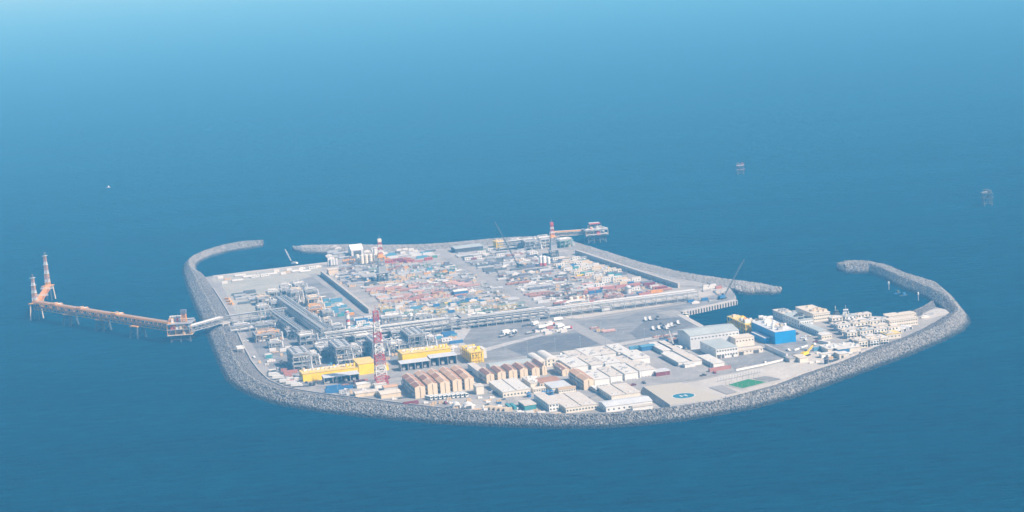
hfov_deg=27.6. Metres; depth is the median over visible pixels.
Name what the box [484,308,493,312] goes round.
equipment skid
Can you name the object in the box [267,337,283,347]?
process module
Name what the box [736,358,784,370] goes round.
boundary wall
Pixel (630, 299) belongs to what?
pipe rack
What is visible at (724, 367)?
shipping container
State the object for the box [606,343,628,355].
module block
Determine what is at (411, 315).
column vessel
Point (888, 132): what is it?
sea
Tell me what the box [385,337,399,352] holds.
process module
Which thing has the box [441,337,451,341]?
site cabin
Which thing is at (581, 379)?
accommodation block
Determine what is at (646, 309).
quay road
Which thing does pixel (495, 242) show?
yellow hall
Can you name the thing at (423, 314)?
process module
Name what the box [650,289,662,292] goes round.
shipping container
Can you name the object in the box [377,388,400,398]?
shed
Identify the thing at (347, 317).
column vessel
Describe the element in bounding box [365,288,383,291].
pipe stack
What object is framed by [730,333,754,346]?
office
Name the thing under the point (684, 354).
long barrack
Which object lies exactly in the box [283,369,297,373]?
shipping container
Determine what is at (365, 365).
yellow hall
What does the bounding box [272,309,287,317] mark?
process module
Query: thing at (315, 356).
process module
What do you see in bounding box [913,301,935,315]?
harbour shore rocks
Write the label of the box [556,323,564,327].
truck
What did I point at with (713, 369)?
shipping container
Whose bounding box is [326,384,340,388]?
shipping container
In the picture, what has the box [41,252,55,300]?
flare tower
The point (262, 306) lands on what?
process module
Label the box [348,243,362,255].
hangar
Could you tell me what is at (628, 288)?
column vessel
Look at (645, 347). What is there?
shed
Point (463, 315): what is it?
control building
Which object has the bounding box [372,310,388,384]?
lattice mast
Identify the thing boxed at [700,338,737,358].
office
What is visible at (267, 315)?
pipe rack
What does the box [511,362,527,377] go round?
accommodation block
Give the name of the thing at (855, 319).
camp terrace
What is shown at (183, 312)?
crane tower
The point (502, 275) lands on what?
equipment skid
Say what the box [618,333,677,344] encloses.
dust lane
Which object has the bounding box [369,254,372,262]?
storage silo
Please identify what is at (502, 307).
equipment skid
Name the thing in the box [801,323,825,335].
store
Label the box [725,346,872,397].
sea wall
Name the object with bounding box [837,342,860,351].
store
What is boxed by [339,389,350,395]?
equipment skid
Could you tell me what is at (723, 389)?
court
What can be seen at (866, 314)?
camp terrace
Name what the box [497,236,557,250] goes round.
pipe rack
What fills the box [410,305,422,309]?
shipping container
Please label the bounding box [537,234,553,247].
process module
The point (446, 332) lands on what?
shipping container
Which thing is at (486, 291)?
equipment skid
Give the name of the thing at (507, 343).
dust lane
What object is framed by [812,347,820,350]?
shipping container
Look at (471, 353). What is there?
generator block
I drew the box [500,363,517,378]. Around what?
accommodation block
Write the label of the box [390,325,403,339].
process module
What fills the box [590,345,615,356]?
module block
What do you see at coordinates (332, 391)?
shipping container
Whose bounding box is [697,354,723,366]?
long barrack
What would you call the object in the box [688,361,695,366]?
hut
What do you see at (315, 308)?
process module
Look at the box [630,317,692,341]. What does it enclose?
dark bay
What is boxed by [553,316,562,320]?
truck
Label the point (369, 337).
process module
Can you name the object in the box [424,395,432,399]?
bus
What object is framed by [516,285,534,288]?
pipe stack
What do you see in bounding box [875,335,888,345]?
camp terrace
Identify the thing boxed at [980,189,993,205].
offshore platform
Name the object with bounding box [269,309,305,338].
pipe rack
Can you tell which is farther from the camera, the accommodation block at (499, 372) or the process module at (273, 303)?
the process module at (273, 303)
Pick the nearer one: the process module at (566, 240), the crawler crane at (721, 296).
the crawler crane at (721, 296)
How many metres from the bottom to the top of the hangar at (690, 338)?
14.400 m
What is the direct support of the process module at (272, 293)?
on the yard at (260, 285)
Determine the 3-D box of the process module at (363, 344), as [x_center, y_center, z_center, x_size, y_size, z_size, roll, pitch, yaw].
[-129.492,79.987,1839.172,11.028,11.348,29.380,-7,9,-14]
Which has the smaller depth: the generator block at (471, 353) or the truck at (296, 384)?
the truck at (296, 384)
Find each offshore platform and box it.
[166,318,195,342]
[582,225,608,243]
[736,162,744,174]
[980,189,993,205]
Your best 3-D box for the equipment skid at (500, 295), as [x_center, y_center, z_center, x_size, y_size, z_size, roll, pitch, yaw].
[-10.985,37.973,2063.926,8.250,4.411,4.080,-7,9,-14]
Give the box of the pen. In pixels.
[784,355,796,361]
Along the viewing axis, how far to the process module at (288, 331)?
1937.35 m
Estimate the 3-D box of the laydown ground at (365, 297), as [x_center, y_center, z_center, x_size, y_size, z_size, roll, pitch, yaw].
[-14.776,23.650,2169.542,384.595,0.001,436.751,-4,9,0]
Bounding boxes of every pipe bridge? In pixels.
[33,301,174,330]
[35,284,49,305]
[184,316,223,332]
[549,229,591,235]
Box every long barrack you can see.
[648,341,671,353]
[656,340,701,364]
[661,352,688,365]
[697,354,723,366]
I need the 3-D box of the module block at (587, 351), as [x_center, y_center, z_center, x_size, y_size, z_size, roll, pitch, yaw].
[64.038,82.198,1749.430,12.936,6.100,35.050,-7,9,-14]
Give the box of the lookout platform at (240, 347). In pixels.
[236,345,244,353]
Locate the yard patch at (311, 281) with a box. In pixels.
[290,276,335,299]
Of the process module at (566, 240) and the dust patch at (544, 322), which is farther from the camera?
the process module at (566, 240)
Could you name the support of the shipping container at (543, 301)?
on the laydown ground at (365, 297)
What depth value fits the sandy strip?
1956.52 m
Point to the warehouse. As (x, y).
(510, 362)
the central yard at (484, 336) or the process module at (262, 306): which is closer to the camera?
the central yard at (484, 336)
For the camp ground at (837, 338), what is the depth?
1760.37 m
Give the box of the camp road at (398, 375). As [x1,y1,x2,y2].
[271,335,673,386]
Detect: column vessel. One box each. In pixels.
[344,310,350,328]
[409,313,413,324]
[625,285,631,293]
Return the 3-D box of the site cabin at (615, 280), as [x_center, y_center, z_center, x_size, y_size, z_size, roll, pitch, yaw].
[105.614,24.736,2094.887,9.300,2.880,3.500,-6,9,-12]
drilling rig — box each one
[366,238,400,281]
[540,221,567,257]
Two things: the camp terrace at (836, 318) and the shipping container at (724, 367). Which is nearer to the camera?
the shipping container at (724, 367)
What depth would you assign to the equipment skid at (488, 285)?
2117.53 m
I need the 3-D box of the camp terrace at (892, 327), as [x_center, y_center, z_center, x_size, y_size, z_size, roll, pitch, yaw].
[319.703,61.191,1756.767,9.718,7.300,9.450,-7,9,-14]
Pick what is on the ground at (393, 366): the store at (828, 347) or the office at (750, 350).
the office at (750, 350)
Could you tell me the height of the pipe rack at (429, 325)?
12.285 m
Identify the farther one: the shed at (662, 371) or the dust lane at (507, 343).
the dust lane at (507, 343)
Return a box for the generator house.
[755,315,772,320]
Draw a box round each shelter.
[322,370,359,384]
[398,357,429,370]
[427,351,456,366]
[450,243,482,252]
[898,327,906,331]
[900,325,912,329]
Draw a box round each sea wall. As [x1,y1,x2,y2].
[213,287,634,413]
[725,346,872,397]
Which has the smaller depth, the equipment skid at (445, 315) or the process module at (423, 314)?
the process module at (423, 314)
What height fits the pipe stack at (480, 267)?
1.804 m
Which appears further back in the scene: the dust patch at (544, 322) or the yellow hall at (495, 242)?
the yellow hall at (495, 242)
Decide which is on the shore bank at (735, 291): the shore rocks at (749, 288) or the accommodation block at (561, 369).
the shore rocks at (749, 288)
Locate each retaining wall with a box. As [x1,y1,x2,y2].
[320,271,371,313]
[575,250,679,287]
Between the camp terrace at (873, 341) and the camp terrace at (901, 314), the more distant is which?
the camp terrace at (901, 314)
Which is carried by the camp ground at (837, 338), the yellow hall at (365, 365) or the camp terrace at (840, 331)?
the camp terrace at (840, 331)
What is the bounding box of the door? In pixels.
[353,250,360,255]
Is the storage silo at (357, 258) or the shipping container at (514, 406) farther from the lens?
the storage silo at (357, 258)
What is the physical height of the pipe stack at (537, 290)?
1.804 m
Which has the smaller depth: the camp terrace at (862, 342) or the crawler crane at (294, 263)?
the camp terrace at (862, 342)
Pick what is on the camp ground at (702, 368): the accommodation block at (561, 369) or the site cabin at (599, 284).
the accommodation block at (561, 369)
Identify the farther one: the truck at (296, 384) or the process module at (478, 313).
the process module at (478, 313)
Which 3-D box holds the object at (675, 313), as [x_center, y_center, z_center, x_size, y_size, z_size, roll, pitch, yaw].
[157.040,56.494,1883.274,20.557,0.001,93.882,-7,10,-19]
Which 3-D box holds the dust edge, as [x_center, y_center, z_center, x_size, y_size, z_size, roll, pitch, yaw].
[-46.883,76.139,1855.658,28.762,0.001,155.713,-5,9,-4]
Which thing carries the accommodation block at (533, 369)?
on the camp ground at (702, 368)
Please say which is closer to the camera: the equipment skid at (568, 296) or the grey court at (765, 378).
the grey court at (765, 378)
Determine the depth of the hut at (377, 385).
1691.52 m
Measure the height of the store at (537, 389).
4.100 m
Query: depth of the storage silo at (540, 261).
2223.36 m
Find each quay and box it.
[213,262,326,276]
[677,314,703,326]
[679,299,737,315]
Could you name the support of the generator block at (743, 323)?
on the ground at (393, 366)
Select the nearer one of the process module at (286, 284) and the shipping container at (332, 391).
the shipping container at (332, 391)
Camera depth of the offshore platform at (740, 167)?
2891.04 m
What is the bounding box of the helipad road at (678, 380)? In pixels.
[585,348,812,396]
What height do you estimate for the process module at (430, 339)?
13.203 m
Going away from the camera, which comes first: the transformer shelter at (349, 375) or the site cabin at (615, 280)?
the transformer shelter at (349, 375)
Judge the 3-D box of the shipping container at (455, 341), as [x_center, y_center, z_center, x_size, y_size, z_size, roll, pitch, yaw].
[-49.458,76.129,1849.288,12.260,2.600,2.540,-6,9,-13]
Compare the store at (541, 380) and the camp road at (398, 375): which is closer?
the store at (541, 380)
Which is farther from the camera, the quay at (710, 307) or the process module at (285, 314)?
the process module at (285, 314)
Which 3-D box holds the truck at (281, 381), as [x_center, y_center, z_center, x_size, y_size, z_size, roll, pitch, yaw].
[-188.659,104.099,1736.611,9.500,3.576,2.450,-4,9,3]
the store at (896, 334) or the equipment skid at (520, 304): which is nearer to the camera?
the store at (896, 334)
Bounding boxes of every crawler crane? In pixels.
[285,249,297,264]
[494,221,523,267]
[669,331,681,348]
[718,260,745,299]
[800,345,813,355]
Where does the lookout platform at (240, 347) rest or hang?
on the shore bank at (939, 306)
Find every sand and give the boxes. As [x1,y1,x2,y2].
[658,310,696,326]
[684,352,829,397]
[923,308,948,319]
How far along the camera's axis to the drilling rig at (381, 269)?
2206.54 m
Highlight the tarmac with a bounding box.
[722,351,782,368]
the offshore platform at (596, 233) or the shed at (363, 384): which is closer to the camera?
the shed at (363, 384)
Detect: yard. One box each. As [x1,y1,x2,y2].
[212,265,347,317]
[431,315,601,362]
[570,293,734,345]
[577,353,701,394]
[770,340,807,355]
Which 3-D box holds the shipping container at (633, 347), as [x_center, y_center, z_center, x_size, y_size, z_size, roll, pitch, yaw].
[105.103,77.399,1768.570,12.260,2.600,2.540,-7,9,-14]
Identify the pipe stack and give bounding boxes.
[346,281,363,284]
[362,274,379,276]
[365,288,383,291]
[384,285,401,288]
[404,279,421,282]
[462,283,479,286]
[477,265,493,268]
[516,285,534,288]
[528,289,546,292]
[535,283,552,286]
[567,288,584,291]
[601,329,615,332]
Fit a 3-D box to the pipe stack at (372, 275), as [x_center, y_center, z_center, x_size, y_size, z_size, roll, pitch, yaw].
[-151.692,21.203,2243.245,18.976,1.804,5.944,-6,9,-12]
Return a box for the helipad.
[640,382,723,406]
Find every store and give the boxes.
[326,267,337,274]
[373,247,377,253]
[452,288,467,294]
[522,375,538,386]
[530,386,545,392]
[535,376,559,385]
[544,380,571,392]
[598,395,652,411]
[630,403,652,409]
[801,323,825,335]
[817,332,831,339]
[819,343,841,351]
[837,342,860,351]
[880,330,900,338]
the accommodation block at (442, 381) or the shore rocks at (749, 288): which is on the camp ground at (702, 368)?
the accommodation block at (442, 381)
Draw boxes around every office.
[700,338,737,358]
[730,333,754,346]
[737,346,762,355]
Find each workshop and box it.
[772,308,795,319]
[783,312,812,328]
[795,305,829,321]
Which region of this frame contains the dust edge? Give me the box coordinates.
[442,327,469,349]
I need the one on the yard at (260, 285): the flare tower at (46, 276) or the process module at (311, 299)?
the process module at (311, 299)
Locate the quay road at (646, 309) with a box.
[579,293,726,320]
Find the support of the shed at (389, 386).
on the camp ground at (702, 368)
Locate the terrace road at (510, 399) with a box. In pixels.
[467,371,515,402]
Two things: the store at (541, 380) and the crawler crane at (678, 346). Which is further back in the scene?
the crawler crane at (678, 346)
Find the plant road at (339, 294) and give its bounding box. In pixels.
[309,273,449,321]
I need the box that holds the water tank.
[823,357,828,363]
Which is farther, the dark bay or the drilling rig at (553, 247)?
the drilling rig at (553, 247)
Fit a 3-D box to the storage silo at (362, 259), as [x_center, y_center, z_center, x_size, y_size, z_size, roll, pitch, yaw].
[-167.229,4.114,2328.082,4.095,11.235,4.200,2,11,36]
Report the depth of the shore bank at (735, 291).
2219.06 m
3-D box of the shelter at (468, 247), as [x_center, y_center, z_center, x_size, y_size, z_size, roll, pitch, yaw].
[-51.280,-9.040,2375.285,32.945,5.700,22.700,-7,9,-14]
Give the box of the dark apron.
[507,333,596,355]
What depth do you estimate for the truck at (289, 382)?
1726.08 m
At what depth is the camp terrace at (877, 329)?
1750.73 m
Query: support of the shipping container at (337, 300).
on the yard at (260, 285)
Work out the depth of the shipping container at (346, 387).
1696.80 m
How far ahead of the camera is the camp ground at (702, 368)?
1642.31 m
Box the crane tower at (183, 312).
[180,309,186,321]
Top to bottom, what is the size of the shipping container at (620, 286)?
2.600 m
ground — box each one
[205,244,946,411]
[316,340,837,412]
[326,247,694,321]
[796,320,919,354]
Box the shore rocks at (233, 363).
[182,240,970,428]
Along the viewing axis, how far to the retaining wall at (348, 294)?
2135.99 m
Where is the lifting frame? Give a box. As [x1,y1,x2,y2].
[169,315,180,319]
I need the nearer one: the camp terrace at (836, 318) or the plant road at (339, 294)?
the camp terrace at (836, 318)
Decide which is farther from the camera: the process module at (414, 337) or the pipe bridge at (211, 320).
the pipe bridge at (211, 320)
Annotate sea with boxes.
[0,0,1023,511]
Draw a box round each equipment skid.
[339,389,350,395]
[426,283,434,287]
[440,312,448,316]
[447,283,455,287]
[481,289,490,293]
[484,283,492,288]
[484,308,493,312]
[496,292,505,296]
[498,272,506,277]
[499,298,508,303]
[499,305,507,309]
[515,301,524,306]
[562,290,571,293]
[564,286,573,290]
[564,294,573,297]
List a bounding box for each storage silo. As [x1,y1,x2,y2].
[355,254,359,263]
[360,255,364,263]
[364,254,368,263]
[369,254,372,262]
[539,256,542,266]
[542,255,546,265]
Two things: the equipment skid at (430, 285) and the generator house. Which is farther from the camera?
the equipment skid at (430, 285)
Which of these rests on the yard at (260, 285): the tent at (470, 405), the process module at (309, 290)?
the process module at (309, 290)
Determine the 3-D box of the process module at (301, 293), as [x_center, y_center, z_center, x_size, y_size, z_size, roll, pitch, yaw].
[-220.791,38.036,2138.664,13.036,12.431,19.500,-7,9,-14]
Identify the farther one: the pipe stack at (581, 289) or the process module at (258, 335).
the pipe stack at (581, 289)
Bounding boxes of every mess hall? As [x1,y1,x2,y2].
[488,378,530,397]
[549,391,596,412]
[597,383,640,399]
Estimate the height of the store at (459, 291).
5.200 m
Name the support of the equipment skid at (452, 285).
on the laydown ground at (365, 297)
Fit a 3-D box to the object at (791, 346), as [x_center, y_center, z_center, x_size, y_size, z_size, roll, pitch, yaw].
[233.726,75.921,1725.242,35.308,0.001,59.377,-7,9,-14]
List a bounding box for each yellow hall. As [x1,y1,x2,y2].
[299,362,358,381]
[353,356,375,374]
[397,344,450,360]
[493,239,503,247]
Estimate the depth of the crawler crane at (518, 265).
2236.14 m
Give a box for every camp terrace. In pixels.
[828,315,842,322]
[830,321,846,327]
[833,322,850,331]
[837,326,856,334]
[841,313,856,320]
[843,329,857,338]
[847,317,865,321]
[848,337,860,342]
[849,320,868,326]
[854,311,871,317]
[854,338,867,347]
[856,327,872,336]
[862,333,875,338]
[865,318,880,323]
[866,337,878,346]
[867,322,887,326]
[870,326,887,333]
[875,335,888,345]
[879,316,892,322]
[883,311,915,317]
[884,324,897,330]
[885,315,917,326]
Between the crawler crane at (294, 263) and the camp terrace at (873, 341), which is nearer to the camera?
the camp terrace at (873, 341)
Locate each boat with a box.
[833,306,841,314]
[842,305,849,314]
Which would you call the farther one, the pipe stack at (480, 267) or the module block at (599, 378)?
the pipe stack at (480, 267)
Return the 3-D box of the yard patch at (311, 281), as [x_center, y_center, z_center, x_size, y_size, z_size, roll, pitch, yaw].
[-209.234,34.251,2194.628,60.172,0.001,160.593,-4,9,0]
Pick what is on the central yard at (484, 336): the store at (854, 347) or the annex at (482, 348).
the annex at (482, 348)
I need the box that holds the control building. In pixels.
[457,313,468,328]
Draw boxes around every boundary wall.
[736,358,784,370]
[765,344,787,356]
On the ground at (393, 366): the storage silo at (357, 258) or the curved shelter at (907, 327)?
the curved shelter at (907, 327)
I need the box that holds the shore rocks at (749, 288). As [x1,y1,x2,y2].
[292,236,781,294]
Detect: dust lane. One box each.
[486,331,555,350]
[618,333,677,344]
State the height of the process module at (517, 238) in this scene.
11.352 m
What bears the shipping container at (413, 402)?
on the camp ground at (702, 368)
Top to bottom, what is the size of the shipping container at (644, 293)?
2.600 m
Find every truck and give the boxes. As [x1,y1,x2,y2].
[268,372,279,376]
[272,375,283,379]
[279,379,290,383]
[286,380,296,385]
[291,382,302,387]
[294,377,302,381]
[537,324,547,328]
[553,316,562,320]
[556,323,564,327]
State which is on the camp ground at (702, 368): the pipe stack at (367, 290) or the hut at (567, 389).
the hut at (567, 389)
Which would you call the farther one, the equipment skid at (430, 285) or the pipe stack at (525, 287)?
the equipment skid at (430, 285)
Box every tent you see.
[452,401,460,407]
[462,401,473,408]
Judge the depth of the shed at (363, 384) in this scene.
1697.59 m
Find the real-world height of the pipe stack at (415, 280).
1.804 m
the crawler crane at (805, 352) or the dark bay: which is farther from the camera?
the dark bay
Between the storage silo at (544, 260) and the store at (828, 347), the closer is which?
the store at (828, 347)
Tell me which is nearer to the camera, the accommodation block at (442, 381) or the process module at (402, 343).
the accommodation block at (442, 381)
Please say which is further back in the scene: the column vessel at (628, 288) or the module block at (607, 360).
the column vessel at (628, 288)
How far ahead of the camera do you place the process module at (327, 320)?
1973.35 m
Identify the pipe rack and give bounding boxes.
[220,307,288,323]
[228,317,295,332]
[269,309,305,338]
[275,295,333,338]
[323,317,451,340]
[448,306,548,330]
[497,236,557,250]
[545,289,698,318]
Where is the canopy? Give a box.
[595,303,611,311]
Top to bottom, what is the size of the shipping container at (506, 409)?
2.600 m
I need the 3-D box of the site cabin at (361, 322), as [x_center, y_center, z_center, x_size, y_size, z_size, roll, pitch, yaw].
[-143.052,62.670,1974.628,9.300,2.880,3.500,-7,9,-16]
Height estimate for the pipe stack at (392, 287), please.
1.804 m
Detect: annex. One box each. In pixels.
[480,346,486,357]
[751,331,769,343]
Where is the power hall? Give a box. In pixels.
[751,318,795,343]
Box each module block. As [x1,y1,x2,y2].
[533,392,558,411]
[554,354,569,362]
[558,357,587,370]
[562,350,585,357]
[576,347,601,356]
[578,355,604,369]
[583,369,609,385]
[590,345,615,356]
[595,355,620,366]
[597,366,622,382]
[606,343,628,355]
[610,363,637,380]
[613,355,637,363]
[620,349,649,363]
[625,360,655,377]
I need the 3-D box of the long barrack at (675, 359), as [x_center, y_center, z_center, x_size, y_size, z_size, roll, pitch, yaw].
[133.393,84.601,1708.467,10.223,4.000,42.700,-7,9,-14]
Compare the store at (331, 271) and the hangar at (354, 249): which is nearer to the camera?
the store at (331, 271)
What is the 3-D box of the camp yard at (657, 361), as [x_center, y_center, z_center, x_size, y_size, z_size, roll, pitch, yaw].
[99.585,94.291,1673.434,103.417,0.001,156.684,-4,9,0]
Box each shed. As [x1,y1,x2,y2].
[353,388,378,396]
[355,380,380,388]
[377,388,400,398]
[381,384,397,389]
[467,362,480,377]
[518,399,535,409]
[638,343,654,350]
[654,368,669,375]
[819,351,837,357]
[834,346,849,351]
[835,351,848,358]
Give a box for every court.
[710,385,736,393]
[754,376,778,381]
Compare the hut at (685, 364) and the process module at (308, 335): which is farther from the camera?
the process module at (308, 335)
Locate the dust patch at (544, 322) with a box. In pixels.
[527,320,571,331]
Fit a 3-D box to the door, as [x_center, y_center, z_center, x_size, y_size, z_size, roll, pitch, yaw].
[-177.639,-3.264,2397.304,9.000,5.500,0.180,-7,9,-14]
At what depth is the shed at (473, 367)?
1718.58 m
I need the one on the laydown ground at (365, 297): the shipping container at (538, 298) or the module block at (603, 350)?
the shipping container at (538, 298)
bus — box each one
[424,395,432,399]
[590,385,598,392]
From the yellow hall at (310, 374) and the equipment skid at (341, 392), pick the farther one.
the yellow hall at (310, 374)
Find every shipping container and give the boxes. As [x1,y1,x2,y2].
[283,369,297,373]
[325,389,340,393]
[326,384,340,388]
[330,299,341,301]
[338,385,352,389]
[353,378,367,383]
[403,400,418,404]
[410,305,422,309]
[441,331,454,334]
[449,339,462,343]
[504,407,511,411]
[510,403,516,409]
[524,265,534,268]
[533,296,545,299]
[537,299,549,302]
[602,286,614,288]
[615,284,627,287]
[628,282,640,285]
[629,345,638,349]
[638,292,650,295]
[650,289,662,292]
[708,366,719,371]
[717,365,730,370]
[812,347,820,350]
[818,340,829,343]
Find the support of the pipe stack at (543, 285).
on the laydown ground at (365, 297)
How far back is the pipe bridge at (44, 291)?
2216.79 m
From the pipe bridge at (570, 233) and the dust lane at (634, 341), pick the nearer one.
the dust lane at (634, 341)
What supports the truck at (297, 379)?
on the camp road at (398, 375)
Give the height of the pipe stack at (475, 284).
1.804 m
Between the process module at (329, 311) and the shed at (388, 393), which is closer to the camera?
the shed at (388, 393)
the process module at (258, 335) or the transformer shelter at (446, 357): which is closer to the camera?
the transformer shelter at (446, 357)
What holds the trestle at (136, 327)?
in the sea
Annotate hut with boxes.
[354,350,364,357]
[373,382,386,387]
[473,383,483,394]
[556,385,575,393]
[682,362,689,367]
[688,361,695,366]
[793,354,807,362]
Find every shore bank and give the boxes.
[204,241,960,428]
[298,242,780,293]
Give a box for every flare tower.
[29,274,43,320]
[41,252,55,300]
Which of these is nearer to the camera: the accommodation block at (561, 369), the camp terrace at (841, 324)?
the accommodation block at (561, 369)
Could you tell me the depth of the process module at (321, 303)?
2063.31 m
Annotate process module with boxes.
[232,320,251,328]
[252,327,283,342]
[253,320,276,330]
[255,294,270,304]
[255,303,270,314]
[266,288,282,298]
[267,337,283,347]
[269,299,283,308]
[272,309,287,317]
[279,282,291,291]
[279,286,291,296]
[284,326,298,337]
[286,345,312,369]
[289,286,304,299]
[289,288,300,302]
[292,279,307,288]
[297,329,317,345]
[302,287,318,296]
[305,294,322,305]
[306,303,322,315]
[308,349,320,364]
[313,341,331,357]
[316,299,325,309]
[317,335,334,343]
[320,308,334,316]
[322,316,332,326]
[328,339,353,363]
[332,322,345,333]
[350,342,362,357]
[353,331,370,342]
[356,340,370,354]
[365,333,390,357]
[380,311,409,325]
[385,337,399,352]
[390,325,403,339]
[394,336,408,348]
[400,327,427,347]
[413,311,433,323]
[424,331,436,345]
[467,312,491,327]
[507,237,520,248]
[521,236,542,249]
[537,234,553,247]
[556,237,573,247]
[562,299,590,312]
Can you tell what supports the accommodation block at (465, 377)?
on the camp ground at (702, 368)
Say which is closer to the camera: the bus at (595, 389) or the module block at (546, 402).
the module block at (546, 402)
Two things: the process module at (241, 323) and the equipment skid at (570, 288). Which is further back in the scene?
the equipment skid at (570, 288)
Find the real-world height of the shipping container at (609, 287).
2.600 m
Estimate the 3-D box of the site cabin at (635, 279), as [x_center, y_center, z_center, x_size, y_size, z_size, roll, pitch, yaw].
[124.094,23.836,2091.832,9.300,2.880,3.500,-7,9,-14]
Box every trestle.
[62,313,78,326]
[95,318,111,331]
[129,324,146,338]
[215,321,229,326]
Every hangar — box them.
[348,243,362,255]
[678,324,738,349]
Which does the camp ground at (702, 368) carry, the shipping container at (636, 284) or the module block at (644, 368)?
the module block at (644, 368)
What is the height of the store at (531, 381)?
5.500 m
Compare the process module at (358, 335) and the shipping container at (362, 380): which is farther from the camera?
the process module at (358, 335)
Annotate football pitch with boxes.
[725,375,769,388]
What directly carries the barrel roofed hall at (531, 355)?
on the camp ground at (702, 368)
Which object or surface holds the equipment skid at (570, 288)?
on the laydown ground at (365, 297)
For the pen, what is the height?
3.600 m
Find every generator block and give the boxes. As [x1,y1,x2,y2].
[460,344,483,362]
[727,314,754,333]
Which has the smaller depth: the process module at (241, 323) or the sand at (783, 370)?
the sand at (783, 370)
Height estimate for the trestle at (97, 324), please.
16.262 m
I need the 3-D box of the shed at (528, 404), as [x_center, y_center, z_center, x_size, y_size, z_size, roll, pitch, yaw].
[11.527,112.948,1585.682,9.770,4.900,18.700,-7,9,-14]
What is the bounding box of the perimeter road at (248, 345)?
[212,282,402,401]
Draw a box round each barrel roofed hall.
[527,352,544,363]
[536,350,555,366]
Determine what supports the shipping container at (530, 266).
on the laydown ground at (365, 297)
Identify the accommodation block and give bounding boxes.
[401,373,425,398]
[414,370,437,394]
[426,368,450,393]
[438,366,461,391]
[450,365,473,389]
[478,367,493,383]
[489,365,505,379]
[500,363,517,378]
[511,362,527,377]
[523,361,539,376]
[531,358,546,374]
[552,362,568,375]
[568,368,593,389]
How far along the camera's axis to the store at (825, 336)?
1749.55 m
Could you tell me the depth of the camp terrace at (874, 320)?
1785.41 m
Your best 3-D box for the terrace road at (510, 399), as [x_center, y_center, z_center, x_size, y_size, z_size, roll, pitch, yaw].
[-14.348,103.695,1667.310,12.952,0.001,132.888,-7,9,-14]
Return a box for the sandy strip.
[561,288,726,318]
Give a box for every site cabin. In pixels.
[356,320,365,323]
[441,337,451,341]
[595,283,604,286]
[601,279,610,282]
[612,279,621,282]
[631,278,640,281]
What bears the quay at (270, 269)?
on the ground at (393, 366)
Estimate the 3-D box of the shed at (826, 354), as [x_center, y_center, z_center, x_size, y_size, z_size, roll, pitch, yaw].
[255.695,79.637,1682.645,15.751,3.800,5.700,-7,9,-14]
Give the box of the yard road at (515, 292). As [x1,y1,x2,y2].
[440,253,546,309]
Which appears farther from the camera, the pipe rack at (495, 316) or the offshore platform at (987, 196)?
the offshore platform at (987, 196)
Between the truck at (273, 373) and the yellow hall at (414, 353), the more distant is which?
the yellow hall at (414, 353)
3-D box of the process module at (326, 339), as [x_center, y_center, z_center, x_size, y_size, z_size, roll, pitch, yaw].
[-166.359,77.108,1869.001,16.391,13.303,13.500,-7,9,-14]
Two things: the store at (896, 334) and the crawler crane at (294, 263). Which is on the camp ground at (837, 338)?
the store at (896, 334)
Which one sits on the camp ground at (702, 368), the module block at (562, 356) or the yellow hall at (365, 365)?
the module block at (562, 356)
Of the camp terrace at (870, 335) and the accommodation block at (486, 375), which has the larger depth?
the camp terrace at (870, 335)
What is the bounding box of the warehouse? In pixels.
[485,358,531,369]
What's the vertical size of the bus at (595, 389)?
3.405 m
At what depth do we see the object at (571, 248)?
2213.77 m
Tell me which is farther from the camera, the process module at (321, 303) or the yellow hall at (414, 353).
the process module at (321, 303)
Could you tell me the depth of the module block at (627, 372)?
1658.10 m
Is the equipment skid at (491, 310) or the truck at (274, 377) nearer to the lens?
the truck at (274, 377)
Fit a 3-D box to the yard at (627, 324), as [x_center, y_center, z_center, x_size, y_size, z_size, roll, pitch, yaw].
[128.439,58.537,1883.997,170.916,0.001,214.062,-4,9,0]

